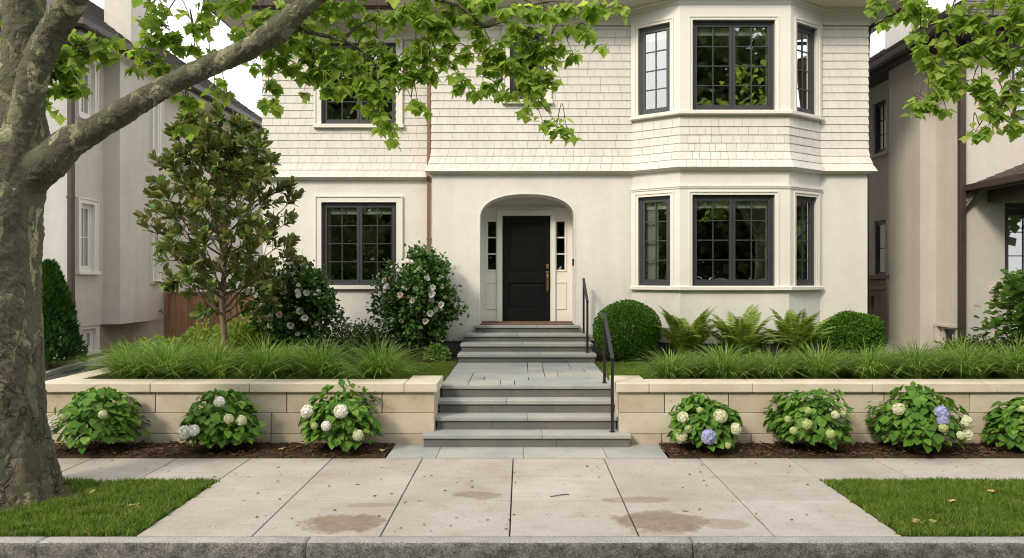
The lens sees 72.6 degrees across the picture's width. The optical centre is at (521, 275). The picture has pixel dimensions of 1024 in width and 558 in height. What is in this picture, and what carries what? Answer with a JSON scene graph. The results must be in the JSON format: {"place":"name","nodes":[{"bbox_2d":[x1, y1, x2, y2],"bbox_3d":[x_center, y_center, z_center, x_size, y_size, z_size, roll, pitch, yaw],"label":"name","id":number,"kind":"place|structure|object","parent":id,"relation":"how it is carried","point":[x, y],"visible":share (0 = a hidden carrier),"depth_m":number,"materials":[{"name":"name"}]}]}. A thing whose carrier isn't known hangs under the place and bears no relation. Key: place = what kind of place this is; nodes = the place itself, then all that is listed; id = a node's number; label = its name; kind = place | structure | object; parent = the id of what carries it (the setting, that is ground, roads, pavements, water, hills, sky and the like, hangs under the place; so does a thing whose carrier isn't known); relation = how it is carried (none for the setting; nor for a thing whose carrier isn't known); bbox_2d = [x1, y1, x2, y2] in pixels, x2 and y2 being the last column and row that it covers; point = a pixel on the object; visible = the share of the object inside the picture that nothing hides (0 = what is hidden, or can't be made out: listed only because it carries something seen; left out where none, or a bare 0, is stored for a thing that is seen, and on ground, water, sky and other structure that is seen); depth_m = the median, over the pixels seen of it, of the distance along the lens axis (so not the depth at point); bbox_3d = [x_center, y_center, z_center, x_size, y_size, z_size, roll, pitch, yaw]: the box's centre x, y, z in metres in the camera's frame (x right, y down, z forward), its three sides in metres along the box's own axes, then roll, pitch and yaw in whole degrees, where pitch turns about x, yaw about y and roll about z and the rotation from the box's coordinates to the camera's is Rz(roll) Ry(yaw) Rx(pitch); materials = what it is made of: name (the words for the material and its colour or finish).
{"place":"outdoors","nodes":[
{"label":"outdoors","id":0,"kind":"place"},
{"bbox_2d":[82,362,105,365],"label":"back yard","id":1,"kind":"structure","parent":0,"point":[94,364],"depth_m":14.22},
{"bbox_2d":[0,0,262,358],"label":"house","id":2,"kind":"structure","parent":1,"relation":"on","point":[97,246],"depth_m":15.84,"materials":[{"name":"grey paint"}]},
{"bbox_2d":[75,61,98,119],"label":"window","id":3,"kind":"structure","parent":2,"relation":"in","point":[83,108],"depth_m":15.39,"materials":[{"name":"white wood"}]},
{"bbox_2d":[75,197,100,274],"bbox_3d":[-9.522,-0.854,15.200,0.255,1.658,0.750,0,0,0],"label":"window","id":4,"kind":"structure","parent":2,"relation":"in","point":[83,205],"depth_m":15.30,"materials":[{"name":"white wood"}]},
{"bbox_2d":[77,325,101,356],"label":"window","id":5,"kind":"structure","parent":2,"relation":"in","point":[91,334],"depth_m":15.54,"materials":[{"name":"white wood"}]},
{"bbox_2d":[151,103,160,156],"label":"window","id":6,"kind":"structure","parent":2,"relation":"in","point":[156,111],"depth_m":17.44,"materials":[{"name":"white wood"}]},
{"bbox_2d":[150,222,162,283],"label":"window","id":7,"kind":"structure","parent":2,"relation":"in","point":[155,275],"depth_m":17.39,"materials":[{"name":"white wood"}]},
{"bbox_2d":[44,343,151,370],"bbox_3d":[-11.510,1.920,13.045,4.980,0.400,9.510,0,0,0],"label":"neighbour bed","id":8,"kind":"object","parent":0,"point":[54,365],"visible":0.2,"depth_m":14.24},
{"bbox_2d":[41,258,88,368],"bbox_3d":[-9.224,0.744,13.567,1.422,2.211,1.334,0,0,0],"label":"conifer","id":9,"kind":"object","parent":8,"relation":"on","point":[58,307],"visible":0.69,"depth_m":13.44,"materials":[{"name":"green plant"}]},
{"bbox_2d":[0,475,217,537],"bbox_3d":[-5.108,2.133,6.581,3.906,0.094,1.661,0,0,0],"label":"grass","id":10,"kind":"structure","parent":0,"point":[149,495],"depth_m":6.39,"materials":[{"name":"green plant"}]},
{"bbox_2d":[63,476,222,483],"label":"grass","id":11,"kind":"structure","parent":10,"relation":"on","point":[68,481],"depth_m":7.32,"materials":[{"name":"green plant"}]},
{"bbox_2d":[0,0,630,508],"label":"plane tree","id":12,"kind":"object","parent":10,"relation":"on","point":[42,48],"visible":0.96,"depth_m":7.10,"materials":[{"name":"green plant"}]},
{"bbox_2d":[45,345,240,380],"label":"driveway","id":13,"kind":"structure","parent":0,"point":[78,370],"depth_m":13.41,"materials":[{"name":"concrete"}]},
{"bbox_2d":[45,348,145,375],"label":"driveway kerb","id":14,"kind":"structure","parent":13,"relation":"on","point":[65,368],"depth_m":13.69,"materials":[{"name":"concrete"}]},
{"bbox_2d":[163,292,262,344],"bbox_3d":[-6.850,1.110,17.745,4.500,1.400,0.110,0,0,0],"label":"wooden fence","id":15,"kind":"object","parent":13,"relation":"on","point":[177,308],"visible":0.19,"depth_m":17.75,"materials":[{"name":"brown wood"}]},
{"bbox_2d":[131,331,246,375],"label":"ornamental grass","id":16,"kind":"object","parent":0,"point":[190,373],"depth_m":10.53,"materials":[{"name":"green plant"}]},
{"bbox_2d":[138,364,455,380],"bbox_3d":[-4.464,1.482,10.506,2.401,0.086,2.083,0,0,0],"label":"grass","id":17,"kind":"structure","parent":0,"point":[235,376],"depth_m":10.38,"materials":[{"name":"green plant"}]},
{"bbox_2d":[63,340,152,371],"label":"ornamental grass","id":18,"kind":"object","parent":17,"relation":"on","point":[113,353],"depth_m":10.19,"materials":[{"name":"green plant"}]},
{"bbox_2d":[46,339,197,378],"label":"ornamental grass","id":19,"kind":"object","parent":17,"relation":"on","point":[116,367],"depth_m":9.49,"materials":[{"name":"green plant"}]},
{"bbox_2d":[65,334,184,376],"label":"ornamental grass","id":20,"kind":"object","parent":17,"relation":"on","point":[153,345],"depth_m":10.47,"materials":[{"name":"green plant"}]},
{"bbox_2d":[139,334,185,353],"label":"perennial","id":21,"kind":"object","parent":17,"relation":"on","point":[159,337],"visible":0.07,"depth_m":11.94,"materials":[{"name":"green plant"}]},
{"bbox_2d":[85,334,244,380],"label":"ornamental grass","id":22,"kind":"object","parent":17,"relation":"on","point":[167,355],"depth_m":9.51,"materials":[{"name":"green plant"}]},
{"bbox_2d":[134,335,280,378],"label":"ornamental grass","id":23,"kind":"object","parent":17,"relation":"on","point":[214,363],"depth_m":9.45,"materials":[{"name":"green plant"}]},
{"bbox_2d":[133,99,305,355],"bbox_3d":[-4.670,-0.548,10.956,2.406,4.262,2.636,0,0,-33],"label":"magnolia tree","id":24,"kind":"object","parent":17,"relation":"on","point":[244,174],"visible":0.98,"depth_m":10.55,"materials":[{"name":"green plant"}]},
{"bbox_2d":[209,321,276,364],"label":"perennial","id":25,"kind":"object","parent":17,"relation":"on","point":[237,335],"visible":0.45,"depth_m":11.80,"materials":[{"name":"green plant"}]},
{"bbox_2d":[184,329,331,379],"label":"ornamental grass","id":26,"kind":"object","parent":17,"relation":"on","point":[259,371],"depth_m":9.53,"materials":[{"name":"green plant"}]},
{"bbox_2d":[249,340,316,376],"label":"ornamental grass","id":27,"kind":"object","parent":17,"relation":"on","point":[290,371],"depth_m":10.40,"materials":[{"name":"green plant"}]},
{"bbox_2d":[253,332,384,379],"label":"ornamental grass","id":28,"kind":"object","parent":17,"relation":"on","point":[319,365],"depth_m":9.46,"materials":[{"name":"green plant"}]},
{"bbox_2d":[304,332,455,381],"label":"ornamental grass","id":29,"kind":"object","parent":17,"relation":"on","point":[376,360],"depth_m":9.50,"materials":[{"name":"green plant"}]},
{"bbox_2d":[292,360,456,381],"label":"grass","id":30,"kind":"structure","parent":0,"point":[444,369],"depth_m":10.82,"materials":[{"name":"green plant"}]},
{"bbox_2d":[299,350,457,363],"bbox_3d":[-3.535,1.520,13.150,4.830,0.029,2.300,0,0,0],"label":"house bed","id":31,"kind":"object","parent":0,"point":[454,357],"visible":0.06,"depth_m":12.83,"materials":[{"name":"brown soil"}]},
{"bbox_2d":[174,318,229,348],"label":"perennial","id":32,"kind":"object","parent":31,"relation":"on","point":[199,328],"visible":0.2,"depth_m":12.23,"materials":[{"name":"green plant"}]},
{"bbox_2d":[227,301,280,351],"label":"perennial","id":33,"kind":"object","parent":31,"relation":"on","point":[237,320],"visible":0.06,"depth_m":12.47,"materials":[{"name":"green plant"}]},
{"bbox_2d":[237,250,349,355],"bbox_3d":[-4.014,0.529,12.443,1.789,2.026,1.714,0,0,30],"label":"camellia","id":34,"kind":"object","parent":31,"relation":"on","point":[302,289],"visible":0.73,"depth_m":12.11,"materials":[{"name":"green plant"}]},
{"bbox_2d":[321,318,400,359],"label":"azalea","id":35,"kind":"object","parent":31,"relation":"on","point":[362,329],"visible":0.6,"depth_m":12.78,"materials":[{"name":"green plant"}]},
{"bbox_2d":[365,240,469,359],"bbox_3d":[-1.878,0.441,12.696,1.859,2.234,1.698,0,0,0],"label":"camellia","id":36,"kind":"object","parent":31,"relation":"on","point":[429,293],"visible":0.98,"depth_m":12.46,"materials":[{"name":"green plant"}]},
{"bbox_2d":[421,342,451,361],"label":"shrub","id":37,"kind":"object","parent":31,"relation":"on","point":[440,348],"visible":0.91,"depth_m":12.27,"materials":[{"name":"green plant"}]},
{"bbox_2d":[441,363,584,396],"bbox_3d":[0.075,1.698,10.900,2.386,0.345,2.480,0,0,0],"label":"path bed","id":38,"kind":"object","parent":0,"point":[500,381],"depth_m":10.05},
{"bbox_2d":[90,0,959,116],"label":"sky","id":39,"kind":"structure","parent":0,"point":[248,89],"materials":[{"name":"white"}]},
{"bbox_2d":[443,363,609,384],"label":"garden path","id":40,"kind":"structure","parent":0,"point":[504,373],"depth_m":10.66,"materials":[{"name":"grey stone"}]},
{"bbox_2d":[386,444,667,461],"bbox_3d":[0.065,2.198,8.649,3.364,0.064,0.703,0,0,0],"label":"stone landing","id":41,"kind":"object","parent":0,"point":[631,451],"visible":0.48,"depth_m":8.54,"materials":[{"name":"grey stone"}]},
{"bbox_2d":[422,385,630,446],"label":"garden steps","id":42,"kind":"structure","parent":41,"relation":"on","point":[522,416],"depth_m":9.10,"materials":[{"name":"grey stone"}]},
{"bbox_2d":[602,313,614,431],"bbox_3d":[1.165,1.262,9.375,0.068,1.485,0.918,0,0,0],"label":"handrail","id":43,"kind":"object","parent":42,"relation":"on","point":[606,332],"visible":1,"depth_m":9.21,"materials":[{"name":"black metal"}]},
{"bbox_2d":[171,462,901,536],"bbox_3d":[0.000,2.252,7.055,28.000,0.075,2.490,0,0,0],"label":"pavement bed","id":44,"kind":"object","parent":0,"point":[511,503],"depth_m":6.68,"materials":[{"name":"grey concrete"}]},
{"bbox_2d":[53,440,394,458],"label":"bark mulch","id":45,"kind":"object","parent":44,"relation":"on","point":[193,448],"visible":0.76,"depth_m":8.58,"materials":[{"name":"brown wood"}]},
{"bbox_2d":[47,385,150,453],"bbox_3d":[-5.283,1.754,8.594,1.160,0.819,1.072,0,0,0],"label":"hydrangea","id":46,"kind":"object","parent":45,"relation":"on","point":[104,426],"visible":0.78,"depth_m":8.43,"materials":[{"name":"green plant"}]},
{"bbox_2d":[177,388,267,449],"bbox_3d":[-3.699,1.778,8.610,1.075,0.769,0.852,0,0,-14],"label":"hydrangea","id":47,"kind":"object","parent":45,"relation":"on","point":[217,427],"visible":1,"depth_m":8.38,"materials":[{"name":"green plant"}]},
{"bbox_2d":[298,378,383,451],"bbox_3d":[-2.263,1.722,8.610,1.139,0.883,0.933,0,0,0],"label":"hydrangea","id":48,"kind":"object","parent":45,"relation":"on","point":[319,419],"visible":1,"depth_m":8.39,"materials":[{"name":"green plant"}]},
{"bbox_2d":[659,440,1023,458],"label":"bark mulch","id":49,"kind":"object","parent":44,"relation":"on","point":[982,451],"visible":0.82,"depth_m":8.55,"materials":[{"name":"brown wood"}]},
{"bbox_2d":[667,392,742,451],"bbox_3d":[2.236,1.798,8.614,0.949,0.730,0.885,0,0,20],"label":"hydrangea","id":50,"kind":"object","parent":49,"relation":"on","point":[693,415],"visible":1,"depth_m":8.39,"materials":[{"name":"green plant"}]},
{"bbox_2d":[760,388,854,450],"bbox_3d":[3.557,1.764,8.589,1.028,0.800,0.955,0,0,0],"label":"hydrangea","id":51,"kind":"object","parent":49,"relation":"on","point":[806,418],"visible":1,"depth_m":8.42,"materials":[{"name":"green plant"}]},
{"bbox_2d":[863,381,973,452],"bbox_3d":[4.885,1.732,8.591,1.200,0.863,1.062,0,0,0],"label":"hydrangea","id":52,"kind":"object","parent":49,"relation":"on","point":[930,413],"visible":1,"depth_m":8.36,"materials":[{"name":"green plant"}]},
{"bbox_2d":[978,394,1023,450],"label":"hydrangea","id":53,"kind":"object","parent":49,"relation":"on","point":[1005,421],"visible":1,"depth_m":8.55,"materials":[{"name":"green plant"}]},
{"bbox_2d":[57,458,1023,537],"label":"pavement","id":54,"kind":"structure","parent":0,"point":[640,497],"depth_m":6.91,"materials":[{"name":"concrete"}]},
{"bbox_2d":[80,459,957,533],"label":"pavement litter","id":55,"kind":"object","parent":54,"relation":"on","point":[479,490],"visible":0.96,"depth_m":6.93,"materials":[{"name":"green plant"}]},
{"bbox_2d":[595,355,882,363],"bbox_3d":[4.111,1.520,12.725,5.678,0.029,1.450,0,0,0],"label":"house bed","id":56,"kind":"object","parent":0,"point":[599,358],"visible":0.1,"depth_m":12.65,"materials":[{"name":"green plant"}]},
{"bbox_2d":[592,299,661,361],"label":"boxwood","id":57,"kind":"object","parent":56,"relation":"on","point":[630,315],"visible":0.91,"depth_m":12.26,"materials":[{"name":"green plant"}]},
{"bbox_2d":[654,306,726,358],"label":"fern","id":58,"kind":"object","parent":56,"relation":"on","point":[683,335],"visible":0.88,"depth_m":12.07,"materials":[{"name":"green plant"}]},
{"bbox_2d":[705,304,793,358],"bbox_3d":[3.909,1.002,12.136,1.711,1.002,1.743,0,0,0],"label":"fern","id":59,"kind":"object","parent":56,"relation":"on","point":[743,331],"visible":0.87,"depth_m":11.93,"materials":[{"name":"green plant"}]},
{"bbox_2d":[756,308,846,360],"bbox_3d":[4.750,1.020,12.235,1.679,0.966,1.388,0,0,17],"label":"fern","id":60,"kind":"object","parent":56,"relation":"on","point":[792,326],"visible":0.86,"depth_m":11.98,"materials":[{"name":"green plant"}]},
{"bbox_2d":[815,310,886,359],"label":"boxwood","id":61,"kind":"object","parent":56,"relation":"on","point":[869,327],"visible":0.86,"depth_m":12.42,"materials":[{"name":"green plant"}]},
{"bbox_2d":[595,360,997,379],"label":"grass","id":62,"kind":"structure","parent":0,"point":[623,370],"depth_m":10.62,"materials":[{"name":"green plant"}]},
{"bbox_2d":[869,340,937,354],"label":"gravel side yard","id":63,"kind":"structure","parent":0,"point":[892,345],"depth_m":14.51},
{"bbox_2d":[823,475,1023,536],"bbox_3d":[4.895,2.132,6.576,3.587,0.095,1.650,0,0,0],"label":"grass","id":64,"kind":"structure","parent":0,"point":[972,504],"depth_m":6.53,"materials":[{"name":"green plant"}]},
{"bbox_2d":[818,476,1022,482],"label":"grass","id":65,"kind":"structure","parent":64,"relation":"on","point":[820,479],"depth_m":7.34,"materials":[{"name":"green plant"}]},
{"bbox_2d":[863,0,1023,144],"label":"plane tree","id":66,"kind":"object","parent":64,"relation":"on","point":[985,44],"visible":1,"depth_m":7.50,"materials":[{"name":"green plant"}]},
{"bbox_2d":[934,334,999,359],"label":"hedge","id":67,"kind":"object","parent":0,"point":[973,339],"visible":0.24,"depth_m":12.63,"materials":[{"name":"green plant"}]},
{"bbox_2d":[981,335,1023,358],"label":"hedge","id":68,"kind":"object","parent":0,"point":[1007,341],"visible":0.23,"depth_m":12.45,"materials":[{"name":"green plant"}]},
{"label":"terrace fill","id":69,"kind":"structure","parent":0,"visible":0},
{"bbox_2d":[45,367,442,452],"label":"retaining wall","id":70,"kind":"structure","parent":69,"relation":"on","point":[407,411],"depth_m":8.96,"materials":[{"name":"stone"}]},
{"bbox_2d":[457,325,596,362],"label":"porch steps","id":71,"kind":"structure","parent":69,"relation":"on","point":[540,344],"depth_m":12.56,"materials":[{"name":"grey stone"}]},
{"bbox_2d":[582,278,588,352],"bbox_3d":[1.170,0.705,12.770,0.068,1.325,0.808,0,0,0],"label":"handrail","id":72,"kind":"object","parent":71,"relation":"on","point":[585,295],"visible":1,"depth_m":12.62,"materials":[{"name":"black metal"}]},
{"bbox_2d":[203,0,903,357],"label":"house","id":73,"kind":"structure","parent":69,"relation":"on","point":[727,140],"depth_m":13.39,"materials":[{"name":"beige paint"}]},
{"bbox_2d":[314,196,402,288],"bbox_3d":[-3.312,-0.641,14.261,1.835,1.974,0.292,0,0,0],"label":"window","id":74,"kind":"structure","parent":73,"relation":"in","point":[324,206],"depth_m":14.23,"materials":[{"name":"white glass"}]},
{"bbox_2d":[313,35,403,127],"bbox_3d":[-3.312,-3.947,14.229,1.835,1.883,0.259,0,0,0],"label":"window","id":75,"kind":"structure","parent":73,"relation":"in","point":[321,120],"depth_m":14.16,"materials":[{"name":"white glass"}]},
{"bbox_2d":[503,216,549,320],"bbox_3d":[0.096,-0.147,13.993,0.957,2.109,0.133,0,0,0],"label":"front door","id":76,"kind":"structure","parent":73,"relation":"in","point":[526,239],"depth_m":14.03,"materials":[{"name":"black paint"}]},
{"bbox_2d":[502,22,552,103],"bbox_3d":[0.108,-4.076,13.429,0.976,1.563,0.259,0,0,0],"label":"window","id":77,"kind":"structure","parent":73,"relation":"in","point":[508,81],"depth_m":13.36,"materials":[{"name":"white glass"}]},
{"bbox_2d":[640,196,669,285],"bbox_3d":[2.574,-0.605,13.244,0.641,1.880,0.178,0,0,33],"label":"window","id":78,"kind":"structure","parent":73,"relation":"in","point":[649,206],"depth_m":13.30,"materials":[{"name":"black glass"}]},
{"bbox_2d":[640,23,669,114],"bbox_3d":[2.573,-3.835,13.243,0.641,1.860,0.177,0,0,33],"label":"window","id":79,"kind":"structure","parent":73,"relation":"in","point":[660,32],"depth_m":13.24,"materials":[{"name":"black glass"}]},
{"bbox_2d":[692,195,773,285],"bbox_3d":[3.907,-0.605,12.989,1.522,1.880,0.177,0,0,0],"label":"window","id":80,"kind":"structure","parent":73,"relation":"in","point":[731,202],"depth_m":12.91,"materials":[{"name":"black glass"}]},
{"bbox_2d":[693,21,773,109],"bbox_3d":[3.907,-3.835,12.989,1.522,1.860,0.178,0,0,0],"label":"window","id":81,"kind":"structure","parent":73,"relation":"in","point":[731,29],"depth_m":12.91,"materials":[{"name":"black glass"}]},
{"bbox_2d":[710,278,764,279],"bbox_3d":[3.900,0.495,14.100,2.140,0.910,1.000,0,0,0],"label":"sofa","id":82,"kind":"object","parent":73,"relation":"in","point":[728,279],"visible":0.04,"depth_m":13.65,"materials":[{"name":"fabric"}]},
{"bbox_2d":[796,196,813,285],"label":"window","id":83,"kind":"structure","parent":73,"relation":"in","point":[804,205],"depth_m":13.25,"materials":[{"name":"black glass"}]},
{"bbox_2d":[797,24,813,114],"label":"window","id":84,"kind":"structure","parent":73,"relation":"in","point":[805,36],"depth_m":13.26,"materials":[{"name":"black glass"}]},
{"bbox_2d":[869,275,888,340],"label":"wooden gate","id":85,"kind":"structure","parent":73,"relation":"attached to","point":[877,294],"depth_m":15.66,"materials":[{"name":"brown wood"}]},
{"bbox_2d":[609,376,1023,452],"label":"retaining wall","id":86,"kind":"structure","parent":69,"relation":"on","point":[642,407],"depth_m":8.96,"materials":[{"name":"stone"}]},
{"bbox_2d":[869,0,1023,352],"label":"house","id":87,"kind":"structure","parent":69,"relation":"on","point":[946,225],"depth_m":14.41,"materials":[{"name":"beige paint"}]},
{"bbox_2d":[869,92,888,159],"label":"window","id":88,"kind":"structure","parent":87,"relation":"in","point":[878,106],"depth_m":16.83,"materials":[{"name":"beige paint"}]},
{"bbox_2d":[875,220,885,274],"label":"window","id":89,"kind":"structure","parent":87,"relation":"in","point":[880,226],"depth_m":16.83,"materials":[{"name":"glass"}]},
{"bbox_2d":[946,329,954,346],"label":"window","id":90,"kind":"structure","parent":87,"relation":"in","point":[949,332],"depth_m":14.08,"materials":[{"name":"glass"}]},
{"bbox_2d":[1005,203,1023,284],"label":"window","id":91,"kind":"structure","parent":87,"relation":"in","point":[1013,211],"depth_m":13.81,"materials":[{"name":"glass"}]},
{"bbox_2d":[1006,56,1023,124],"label":"window","id":92,"kind":"structure","parent":87,"relation":"in","point":[1021,120],"depth_m":13.72,"materials":[{"name":"beige paint"}]},
{"label":"ground","id":93,"kind":"structure","parent":0,"visible":0},
{"bbox_2d":[0,536,1023,557],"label":"kerb","id":94,"kind":"structure","parent":93,"relation":"on","point":[510,547],"depth_m":5.67,"materials":[{"name":"concrete"}]},
{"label":"terrace soil","id":95,"kind":"structure","parent":0,"visible":0},
{"bbox_2d":[617,340,726,378],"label":"ornamental grass","id":96,"kind":"object","parent":95,"relation":"on","point":[672,369],"depth_m":9.60,"materials":[{"name":"green plant"}]},
{"bbox_2d":[677,350,719,378],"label":"ornamental grass","id":97,"kind":"object","parent":95,"relation":"on","point":[696,373],"depth_m":10.06,"materials":[{"name":"green plant"}]},
{"bbox_2d":[652,334,798,381],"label":"ornamental grass","id":98,"kind":"object","parent":95,"relation":"on","point":[729,360],"depth_m":9.57,"materials":[{"name":"green plant"}]},
{"bbox_2d":[724,348,794,378],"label":"ornamental grass","id":99,"kind":"object","parent":95,"relation":"on","point":[749,373],"depth_m":10.10,"materials":[{"name":"green plant"}]},
{"bbox_2d":[705,341,843,378],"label":"ornamental grass","id":100,"kind":"object","parent":95,"relation":"on","point":[779,373],"depth_m":9.59,"materials":[{"name":"green plant"}]},
{"bbox_2d":[781,351,836,378],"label":"ornamental grass","id":101,"kind":"object","parent":95,"relation":"on","point":[797,375],"depth_m":10.08,"materials":[{"name":"green plant"}]},
{"bbox_2d":[751,335,898,378],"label":"ornamental grass","id":102,"kind":"object","parent":95,"relation":"on","point":[817,369],"depth_m":9.60,"materials":[{"name":"green plant"}]},
{"bbox_2d":[796,346,896,378],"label":"ornamental grass","id":103,"kind":"object","parent":95,"relation":"on","point":[847,374],"depth_m":10.10,"materials":[{"name":"green plant"}]},
{"bbox_2d":[823,336,947,378],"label":"ornamental grass","id":104,"kind":"object","parent":95,"relation":"on","point":[867,372],"depth_m":9.57,"materials":[{"name":"green plant"}]},
{"bbox_2d":[860,343,941,378],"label":"ornamental grass","id":105,"kind":"object","parent":95,"relation":"on","point":[898,375],"depth_m":10.06,"materials":[{"name":"green plant"}]},
{"bbox_2d":[837,335,997,380],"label":"ornamental grass","id":106,"kind":"object","parent":95,"relation":"on","point":[931,363],"depth_m":9.57,"materials":[{"name":"green plant"}]},
{"bbox_2d":[882,332,1023,378],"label":"ornamental grass","id":107,"kind":"object","parent":95,"relation":"on","point":[964,355],"depth_m":9.53,"materials":[{"name":"green plant"}]},
{"bbox_2d":[919,342,999,378],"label":"ornamental grass","id":108,"kind":"object","parent":95,"relation":"on","point":[942,375],"depth_m":10.11,"materials":[{"name":"green plant"}]},
{"bbox_2d":[927,333,1023,378],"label":"ornamental grass","id":109,"kind":"object","parent":95,"relation":"on","point":[1018,369],"depth_m":9.56,"materials":[{"name":"green plant"}]},
{"bbox_2d":[970,342,1014,378],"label":"ornamental grass","id":110,"kind":"object","parent":95,"relation":"on","point":[992,374],"depth_m":10.11,"materials":[{"name":"green plant"}]},
{"bbox_2d":[970,268,1023,340],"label":"shrub","id":111,"kind":"object","parent":95,"relation":"on","point":[1013,289],"visible":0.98,"depth_m":11.69,"materials":[{"name":"green plant"}]}
]}

